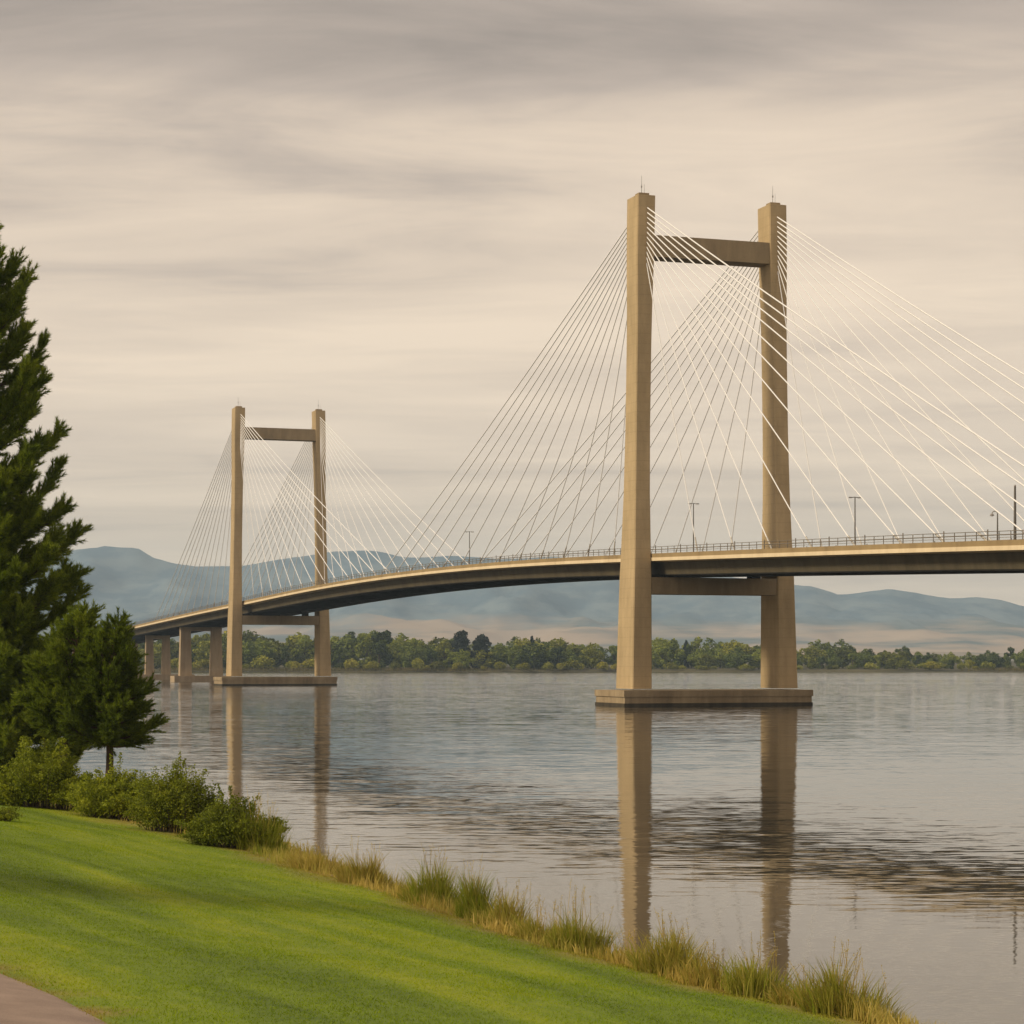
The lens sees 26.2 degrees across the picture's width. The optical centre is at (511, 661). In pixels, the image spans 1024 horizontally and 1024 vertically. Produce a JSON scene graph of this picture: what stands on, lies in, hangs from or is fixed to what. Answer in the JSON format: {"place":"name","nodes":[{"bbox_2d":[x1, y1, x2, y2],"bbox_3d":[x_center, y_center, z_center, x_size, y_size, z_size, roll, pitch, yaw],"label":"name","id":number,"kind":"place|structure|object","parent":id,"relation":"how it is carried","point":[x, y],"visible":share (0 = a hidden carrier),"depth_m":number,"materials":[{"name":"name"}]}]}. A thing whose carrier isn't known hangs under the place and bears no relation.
{"place":"outdoors","nodes":[
{"label":"outdoors","id":0,"kind":"place"},
{"bbox_2d":[0,974,106,1023],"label":"path","id":1,"kind":"structure","parent":0,"point":[21,1003],"depth_m":30.77,"materials":[{"name":"concrete"}]},
{"bbox_2d":[0,803,875,1023],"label":"ground","id":2,"kind":"structure","parent":0,"point":[237,1011],"depth_m":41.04,"materials":[{"name":"green plant"}]},
{"bbox_2d":[0,802,31,821],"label":"bush","id":3,"kind":"object","parent":2,"relation":"on","point":[8,814],"visible":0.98,"depth_m":77.93,"materials":[{"name":"green plant"}]},
{"bbox_2d":[0,735,104,809],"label":"bush","id":4,"kind":"object","parent":2,"relation":"on","point":[37,781],"visible":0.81,"depth_m":91.14,"materials":[{"name":"green plant"}]},
{"bbox_2d":[0,223,108,779],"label":"pine tree","id":5,"kind":"object","parent":2,"relation":"on","point":[24,516],"visible":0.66,"depth_m":110.78,"materials":[{"name":"green plant"}]},
{"bbox_2d":[10,599,107,762],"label":"pine tree","id":6,"kind":"object","parent":2,"relation":"on","point":[50,671],"visible":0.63,"depth_m":96.11,"materials":[{"name":"green plant"}]},
{"bbox_2d":[49,606,170,775],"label":"pine tree","id":7,"kind":"object","parent":2,"relation":"on","point":[121,689],"visible":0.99,"depth_m":95.34,"materials":[{"name":"green plant"}]},
{"bbox_2d":[64,752,167,821],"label":"bush","id":8,"kind":"object","parent":2,"relation":"on","point":[98,796],"visible":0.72,"depth_m":87.31,"materials":[{"name":"green plant"}]},
{"bbox_2d":[120,751,230,833],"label":"bush","id":9,"kind":"object","parent":2,"relation":"on","point":[181,799],"visible":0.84,"depth_m":80.50,"materials":[{"name":"green plant"}]},
{"bbox_2d":[173,785,289,848],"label":"bush","id":10,"kind":"object","parent":2,"relation":"on","point":[215,827],"visible":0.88,"depth_m":73.49,"materials":[{"name":"green plant"}]},
{"bbox_2d":[228,786,305,854],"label":"grass clump","id":11,"kind":"object","parent":2,"relation":"on","point":[274,840],"visible":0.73,"depth_m":73.26,"materials":[{"name":"green plant"}]},
{"bbox_2d":[273,841,348,875],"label":"grass clump","id":12,"kind":"object","parent":2,"relation":"on","point":[295,864],"visible":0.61,"depth_m":66.85,"materials":[{"name":"plant"}]},
{"bbox_2d":[327,835,412,890],"bbox_3d":[-3.880,5.810,62.623,2.967,1.749,2.291,0,0,0],"label":"grass clump","id":13,"kind":"object","parent":2,"relation":"on","point":[362,870],"visible":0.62,"depth_m":62.33,"materials":[{"name":"plant"}]},
{"bbox_2d":[390,844,464,908],"bbox_3d":[-2.041,5.674,57.596,2.545,1.949,1.860,0,0,0],"label":"grass clump","id":14,"kind":"object","parent":2,"relation":"on","point":[440,883],"visible":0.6,"depth_m":57.39,"materials":[{"name":"green plant"}]},
{"bbox_2d":[439,853,510,918],"bbox_3d":[-0.926,5.677,54.419,2.056,1.899,2.019,0,0,0],"label":"grass clump","id":15,"kind":"object","parent":2,"relation":"on","point":[475,891],"visible":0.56,"depth_m":54.40,"materials":[{"name":"green plant"}]},
{"bbox_2d":[63,806,939,1023],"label":"bank grass","id":16,"kind":"structure","parent":2,"relation":"on","point":[872,1016],"depth_m":49.80,"materials":[{"name":"plant"}]},
{"bbox_2d":[465,878,544,931],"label":"grass clump","id":17,"kind":"object","parent":2,"relation":"on","point":[504,908],"visible":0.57,"depth_m":52.92,"materials":[{"name":"green plant"}]},
{"bbox_2d":[504,894,593,942],"bbox_3d":[0.803,6.054,50.488,2.214,1.423,2.078,0,0,0],"label":"grass clump","id":18,"kind":"object","parent":2,"relation":"on","point":[529,926],"visible":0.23,"depth_m":50.42,"materials":[{"name":"green plant"}]},
{"bbox_2d":[536,884,629,956],"bbox_3d":[1.476,5.776,48.530,2.169,1.980,1.929,0,0,45],"label":"grass clump","id":19,"kind":"object","parent":2,"relation":"on","point":[579,936],"visible":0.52,"depth_m":48.28,"materials":[{"name":"green plant"}]},
{"bbox_2d":[598,927,650,966],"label":"grass clump","id":20,"kind":"object","parent":2,"relation":"on","point":[627,948],"visible":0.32,"depth_m":46.15,"materials":[{"name":"plant"}]},
{"bbox_2d":[619,908,716,978],"bbox_3d":[3.238,5.872,44.583,2.434,1.810,2.183,0,0,0],"label":"grass clump","id":21,"kind":"object","parent":2,"relation":"on","point":[665,955],"visible":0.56,"depth_m":44.42,"materials":[{"name":"green plant"}]},
{"bbox_2d":[673,939,735,993],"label":"grass clump","id":22,"kind":"object","parent":2,"relation":"on","point":[713,970],"visible":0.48,"depth_m":42.82,"materials":[{"name":"plant"}]},
{"bbox_2d":[707,931,811,1004],"bbox_3d":[4.691,5.883,41.579,2.082,1.625,1.950,0,0,0],"label":"grass clump","id":23,"kind":"object","parent":2,"relation":"on","point":[748,980],"visible":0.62,"depth_m":41.36,"materials":[{"name":"green plant"}]},
{"bbox_2d":[764,961,817,1006],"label":"grass clump","id":24,"kind":"object","parent":2,"relation":"on","point":[784,998],"visible":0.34,"depth_m":40.27,"materials":[{"name":"green plant"}]},
{"bbox_2d":[777,936,920,1019],"bbox_3d":[5.997,5.793,39.349,2.689,1.832,1.947,0,0,0],"label":"grass clump","id":25,"kind":"object","parent":2,"relation":"on","point":[822,999],"visible":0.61,"depth_m":39.19,"materials":[{"name":"green plant"}]},
{"bbox_2d":[0,0,1023,605],"label":"sky","id":26,"kind":"structure","parent":0,"point":[378,215],"materials":[{"name":"beige"}]},
{"bbox_2d":[26,672,1023,1023],"bbox_3d":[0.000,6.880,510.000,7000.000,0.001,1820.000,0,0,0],"label":"water","id":27,"kind":"structure","parent":0,"point":[876,818],"depth_m":110.42,"materials":[{"name":"grey liquid"}]},
{"bbox_2d":[71,176,1023,706],"bbox_3d":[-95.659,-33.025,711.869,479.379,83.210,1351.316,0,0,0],"label":"cable stayed bridge","id":28,"kind":"structure","parent":27,"relation":"in","point":[767,572],"depth_m":344.20,"materials":[{"name":"concrete"}]},
{"bbox_2d":[848,497,860,542],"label":"street lamp","id":29,"kind":"object","parent":28,"relation":"on","point":[854,515],"visible":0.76,"depth_m":315.58,"materials":[{"name":"metal"}]},
{"bbox_2d":[1013,485,1016,539],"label":"pole","id":30,"kind":"object","parent":28,"relation":"on","point":[1014,537],"visible":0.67,"depth_m":242.67,"materials":[{"name":"metal"}]},
{"bbox_2d":[26,546,1023,659],"bbox_3d":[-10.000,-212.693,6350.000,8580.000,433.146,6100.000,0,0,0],"label":"hills","id":31,"kind":"structure","parent":0,"point":[135,582],"depth_m":7291.41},
{"bbox_2d":[142,660,1023,671],"bbox_3d":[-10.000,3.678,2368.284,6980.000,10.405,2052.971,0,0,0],"label":"bank","id":32,"kind":"structure","parent":0,"point":[804,669],"depth_m":1390.56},
{"bbox_2d":[138,643,171,668],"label":"tree","id":33,"kind":"object","parent":32,"relation":"on","point":[157,648],"visible":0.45,"depth_m":1394.82,"materials":[{"name":"green plant"}]},
{"bbox_2d":[170,642,178,667],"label":"tree","id":34,"kind":"object","parent":32,"relation":"on","point":[174,648],"visible":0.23,"depth_m":1434.90,"materials":[{"name":"green plant"}]},
{"bbox_2d":[191,634,209,658],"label":"tree","id":35,"kind":"object","parent":32,"relation":"on","point":[195,639],"visible":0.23,"depth_m":1441.04,"materials":[{"name":"green plant"}]},
{"bbox_2d":[192,659,209,668],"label":"bush","id":36,"kind":"object","parent":32,"relation":"on","point":[201,662],"visible":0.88,"depth_m":1390.77,"materials":[{"name":"green plant"}]},
{"bbox_2d":[192,640,223,667],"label":"tree","id":37,"kind":"object","parent":32,"relation":"on","point":[201,653],"visible":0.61,"depth_m":1394.40,"materials":[{"name":"green plant"}]},
{"bbox_2d":[204,638,226,666],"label":"tree","id":38,"kind":"object","parent":32,"relation":"on","point":[224,643],"visible":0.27,"depth_m":1405.59,"materials":[{"name":"green plant"}]},
{"bbox_2d":[242,640,270,668],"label":"tree","id":39,"kind":"object","parent":32,"relation":"on","point":[254,652],"visible":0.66,"depth_m":1402.53,"materials":[{"name":"green plant"}]},
{"bbox_2d":[242,631,274,644],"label":"tree","id":40,"kind":"object","parent":32,"relation":"on","point":[250,636],"visible":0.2,"depth_m":1484.94,"materials":[{"name":"green plant"}]},
{"bbox_2d":[250,655,274,668],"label":"bush","id":41,"kind":"object","parent":32,"relation":"on","point":[262,661],"visible":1,"depth_m":1389.15,"materials":[{"name":"green plant"}]},
{"bbox_2d":[252,638,274,654],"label":"tree","id":42,"kind":"object","parent":32,"relation":"on","point":[261,643],"visible":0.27,"depth_m":1436.72,"materials":[{"name":"green plant"}]},
{"bbox_2d":[262,640,281,667],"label":"tree","id":43,"kind":"object","parent":32,"relation":"on","point":[272,644],"visible":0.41,"depth_m":1436.84,"materials":[{"name":"green plant"}]},
{"bbox_2d":[280,645,292,666],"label":"tree","id":44,"kind":"object","parent":32,"relation":"on","point":[285,655],"visible":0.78,"depth_m":1415.64,"materials":[{"name":"green plant"}]},
{"bbox_2d":[274,641,305,664],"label":"tree","id":45,"kind":"object","parent":32,"relation":"on","point":[281,661],"visible":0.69,"depth_m":1434.54,"materials":[{"name":"green plant"}]},
{"bbox_2d":[278,632,309,657],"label":"tree","id":46,"kind":"object","parent":32,"relation":"on","point":[295,637],"visible":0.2,"depth_m":1484.69,"materials":[{"name":"green plant"}]},
{"bbox_2d":[290,635,314,667],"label":"tree","id":47,"kind":"object","parent":32,"relation":"on","point":[305,641],"visible":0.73,"depth_m":1433.41,"materials":[{"name":"green plant"}]},
{"bbox_2d":[301,657,314,667],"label":"bush","id":48,"kind":"object","parent":32,"relation":"on","point":[311,662],"visible":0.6,"depth_m":1393.14,"materials":[{"name":"green plant"}]},
{"bbox_2d":[305,640,334,660],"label":"tree","id":49,"kind":"object","parent":32,"relation":"on","point":[310,655],"visible":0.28,"depth_m":1433.93,"materials":[{"name":"green plant"}]},
{"bbox_2d":[331,642,346,668],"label":"tree","id":50,"kind":"object","parent":32,"relation":"on","point":[337,659],"visible":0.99,"depth_m":1400.48,"materials":[{"name":"green plant"}]},
{"bbox_2d":[331,634,358,661],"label":"tree","id":51,"kind":"object","parent":32,"relation":"on","point":[346,641],"visible":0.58,"depth_m":1440.63,"materials":[{"name":"green plant"}]},
{"bbox_2d":[343,658,359,668],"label":"bush","id":52,"kind":"object","parent":32,"relation":"on","point":[351,662],"visible":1,"depth_m":1390.97,"materials":[{"name":"green plant"}]},
{"bbox_2d":[354,633,376,667],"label":"tree","id":53,"kind":"object","parent":32,"relation":"on","point":[362,639],"visible":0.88,"depth_m":1432.65,"materials":[{"name":"green plant"}]},
{"bbox_2d":[370,640,388,668],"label":"tree","id":54,"kind":"object","parent":32,"relation":"on","point":[380,649],"visible":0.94,"depth_m":1414.86,"materials":[{"name":"green plant"}]},
{"bbox_2d":[369,630,393,664],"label":"tree","id":55,"kind":"object","parent":32,"relation":"on","point":[388,658],"visible":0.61,"depth_m":1432.82,"materials":[{"name":"green plant"}]},
{"bbox_2d":[387,637,416,667],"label":"tree","id":56,"kind":"object","parent":32,"relation":"on","point":[396,643],"visible":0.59,"depth_m":1439.69,"materials":[{"name":"green plant"}]},
{"bbox_2d":[397,643,425,668],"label":"tree","id":57,"kind":"object","parent":32,"relation":"on","point":[406,661],"visible":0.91,"depth_m":1411.38,"materials":[{"name":"green plant"}]},
{"bbox_2d":[411,658,423,669],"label":"bush","id":58,"kind":"object","parent":32,"relation":"on","point":[418,663],"visible":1,"depth_m":1387.57,"materials":[{"name":"green plant"}]},
{"bbox_2d":[413,644,439,667],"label":"tree","id":59,"kind":"object","parent":32,"relation":"on","point":[426,648],"visible":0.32,"depth_m":1435.57,"materials":[{"name":"green plant"}]},
{"bbox_2d":[425,650,437,668],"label":"tree","id":60,"kind":"object","parent":32,"relation":"on","point":[431,655],"visible":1,"depth_m":1399.30,"materials":[{"name":"green plant"}]},
{"bbox_2d":[423,637,448,658],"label":"tree","id":61,"kind":"object","parent":32,"relation":"on","point":[434,642],"visible":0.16,"depth_m":1489.34,"materials":[{"name":"green plant"}]},
{"bbox_2d":[433,640,454,664],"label":"tree","id":62,"kind":"object","parent":32,"relation":"on","point":[440,648],"visible":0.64,"depth_m":1429.42,"materials":[{"name":"green plant"}]},
{"bbox_2d":[443,648,452,668],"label":"tree","id":63,"kind":"object","parent":32,"relation":"on","point":[447,661],"visible":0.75,"depth_m":1415.74,"materials":[{"name":"green plant"}]},
{"bbox_2d":[451,630,472,667],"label":"conifer","id":64,"kind":"object","parent":32,"relation":"on","point":[461,640],"visible":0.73,"depth_m":1412.51,"materials":[{"name":"green plant"}]},
{"bbox_2d":[449,649,474,668],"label":"tree","id":65,"kind":"object","parent":32,"relation":"on","point":[463,656],"visible":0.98,"depth_m":1399.91,"materials":[{"name":"green plant"}]},
{"bbox_2d":[470,634,491,668],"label":"conifer","id":66,"kind":"object","parent":32,"relation":"on","point":[480,641],"visible":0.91,"depth_m":1412.32,"materials":[{"name":"green plant"}]},
{"bbox_2d":[472,650,495,667],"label":"tree","id":67,"kind":"object","parent":32,"relation":"on","point":[488,662],"visible":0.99,"depth_m":1408.32,"materials":[{"name":"green plant"}]},
{"bbox_2d":[490,651,502,668],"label":"tree","id":68,"kind":"object","parent":32,"relation":"on","point":[496,656],"visible":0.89,"depth_m":1411.09,"materials":[{"name":"green plant"}]},
{"bbox_2d":[489,643,509,662],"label":"tree","id":69,"kind":"object","parent":32,"relation":"on","point":[503,650],"visible":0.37,"depth_m":1441.53,"materials":[{"name":"green plant"}]},
{"bbox_2d":[507,648,517,668],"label":"tree","id":70,"kind":"object","parent":32,"relation":"on","point":[513,664],"visible":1,"depth_m":1409.54,"materials":[{"name":"green plant"}]},
{"bbox_2d":[507,644,526,667],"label":"tree","id":71,"kind":"object","parent":32,"relation":"on","point":[516,649],"visible":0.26,"depth_m":1440.39,"materials":[{"name":"green plant"}]},
{"bbox_2d":[513,638,538,663],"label":"tree","id":72,"kind":"object","parent":32,"relation":"on","point":[524,641],"visible":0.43,"depth_m":1447.16,"materials":[{"name":"green plant"}]},
{"bbox_2d":[514,642,546,668],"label":"tree","id":73,"kind":"object","parent":32,"relation":"on","point":[524,655],"visible":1,"depth_m":1399.51,"materials":[{"name":"green plant"}]},
{"bbox_2d":[530,645,556,667],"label":"tree","id":74,"kind":"object","parent":32,"relation":"on","point":[549,655],"visible":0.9,"depth_m":1401.51,"materials":[{"name":"green plant"}]},
{"bbox_2d":[551,646,563,668],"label":"tree","id":75,"kind":"object","parent":32,"relation":"on","point":[558,650],"visible":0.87,"depth_m":1409.50,"materials":[{"name":"green plant"}]},
{"bbox_2d":[550,637,581,661],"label":"tree","id":76,"kind":"object","parent":32,"relation":"on","point":[557,643],"visible":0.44,"depth_m":1431.88,"materials":[{"name":"green plant"}]},
{"bbox_2d":[560,649,581,668],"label":"tree","id":77,"kind":"object","parent":32,"relation":"on","point":[569,652],"visible":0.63,"depth_m":1409.28,"materials":[{"name":"green plant"}]},
{"bbox_2d":[563,659,581,668],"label":"bush","id":78,"kind":"object","parent":32,"relation":"on","point":[574,664],"visible":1,"depth_m":1391.54,"materials":[{"name":"green plant"}]},
{"bbox_2d":[154,667,1023,670],"bbox_3d":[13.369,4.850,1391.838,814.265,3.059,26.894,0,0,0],"label":"reeds","id":79,"kind":"object","parent":32,"relation":"on","point":[441,669],"visible":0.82,"depth_m":1389.13,"materials":[{"name":"green plant"}]},
{"bbox_2d":[579,646,604,668],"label":"tree","id":80,"kind":"object","parent":32,"relation":"on","point":[592,653],"visible":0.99,"depth_m":1413.74,"materials":[{"name":"green plant"}]},
{"bbox_2d":[590,646,612,667],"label":"tree","id":81,"kind":"object","parent":32,"relation":"on","point":[607,659],"visible":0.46,"depth_m":1434.66,"materials":[{"name":"green plant"}]},
{"bbox_2d":[654,646,669,668],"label":"tree","id":82,"kind":"object","parent":32,"relation":"on","point":[661,651],"visible":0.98,"depth_m":1407.06,"materials":[{"name":"green plant"}]},
{"bbox_2d":[652,638,677,667],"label":"tree","id":83,"kind":"object","parent":32,"relation":"on","point":[658,644],"visible":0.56,"depth_m":1442.20,"materials":[{"name":"green plant"}]},
{"bbox_2d":[667,638,685,666],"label":"tree","id":84,"kind":"object","parent":32,"relation":"on","point":[679,657],"visible":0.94,"depth_m":1430.08,"materials":[{"name":"green plant"}]},
{"bbox_2d":[690,636,702,651],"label":"tree","id":85,"kind":"object","parent":32,"relation":"on","point":[695,644],"visible":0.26,"depth_m":1499.27,"materials":[{"name":"green plant"}]},
{"bbox_2d":[686,650,707,666],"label":"tree","id":86,"kind":"object","parent":32,"relation":"on","point":[693,658],"visible":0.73,"depth_m":1415.61,"materials":[{"name":"green plant"}]},
{"bbox_2d":[697,653,715,668],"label":"tree","id":87,"kind":"object","parent":32,"relation":"on","point":[710,660],"visible":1,"depth_m":1398.92,"materials":[{"name":"green plant"}]},
{"bbox_2d":[695,646,717,666],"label":"tree","id":88,"kind":"object","parent":32,"relation":"on","point":[709,650],"visible":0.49,"depth_m":1435.31,"materials":[{"name":"green plant"}]},
{"bbox_2d":[698,637,723,665],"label":"tree","id":89,"kind":"object","parent":32,"relation":"on","point":[715,644],"visible":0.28,"depth_m":1482.30,"materials":[{"name":"green plant"}]},
{"bbox_2d":[710,648,731,667],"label":"tree","id":90,"kind":"object","parent":32,"relation":"on","point":[720,654],"visible":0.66,"depth_m":1430.45,"materials":[{"name":"green plant"}]},
{"bbox_2d":[722,647,753,667],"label":"tree","id":91,"kind":"object","parent":32,"relation":"on","point":[740,657],"visible":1,"depth_m":1397.01,"materials":[{"name":"green plant"}]},
{"bbox_2d":[720,641,755,663],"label":"tree","id":92,"kind":"object","parent":32,"relation":"on","point":[746,649],"visible":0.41,"depth_m":1449.04,"materials":[{"name":"green plant"}]},
{"bbox_2d":[749,649,760,668],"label":"tree","id":93,"kind":"object","parent":32,"relation":"on","point":[756,654],"visible":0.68,"depth_m":1398.15,"materials":[{"name":"green plant"}]},
{"bbox_2d":[799,645,827,667],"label":"tree","id":94,"kind":"object","parent":32,"relation":"on","point":[812,654],"visible":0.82,"depth_m":1433.35,"materials":[{"name":"green plant"}]},
{"bbox_2d":[807,639,830,664],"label":"tree","id":95,"kind":"object","parent":32,"relation":"on","point":[817,645],"visible":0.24,"depth_m":1497.64,"materials":[{"name":"green plant"}]},
{"bbox_2d":[823,639,855,665],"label":"tree","id":96,"kind":"object","parent":32,"relation":"on","point":[841,643],"visible":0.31,"depth_m":1492.91,"materials":[{"name":"green plant"}]},
{"bbox_2d":[831,648,851,667],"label":"tree","id":97,"kind":"object","parent":32,"relation":"on","point":[841,652],"visible":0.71,"depth_m":1431.51,"materials":[{"name":"green plant"}]},
{"bbox_2d":[856,649,875,668],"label":"tree","id":98,"kind":"object","parent":32,"relation":"on","point":[866,658],"visible":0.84,"depth_m":1414.18,"materials":[{"name":"green plant"}]},
{"bbox_2d":[883,652,904,668],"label":"tree","id":99,"kind":"object","parent":32,"relation":"on","point":[892,659],"visible":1,"depth_m":1399.04,"materials":[{"name":"green plant"}]},
{"bbox_2d":[895,659,914,669],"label":"bush","id":100,"kind":"object","parent":32,"relation":"on","point":[903,664],"visible":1,"depth_m":1391.42,"materials":[{"name":"green plant"}]},
{"bbox_2d":[937,654,952,668],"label":"tree","id":101,"kind":"object","parent":32,"relation":"on","point":[943,659],"visible":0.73,"depth_m":1432.55,"materials":[{"name":"green plant"}]},
{"bbox_2d":[989,654,1005,668],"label":"tree","id":102,"kind":"object","parent":32,"relation":"on","point":[998,663],"visible":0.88,"depth_m":1410.07,"materials":[{"name":"green plant"}]},
{"bbox_2d":[1010,649,1023,666],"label":"tree","id":103,"kind":"object","parent":32,"relation":"on","point":[1017,659],"visible":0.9,"depth_m":1438.46,"materials":[{"name":"green plant"}]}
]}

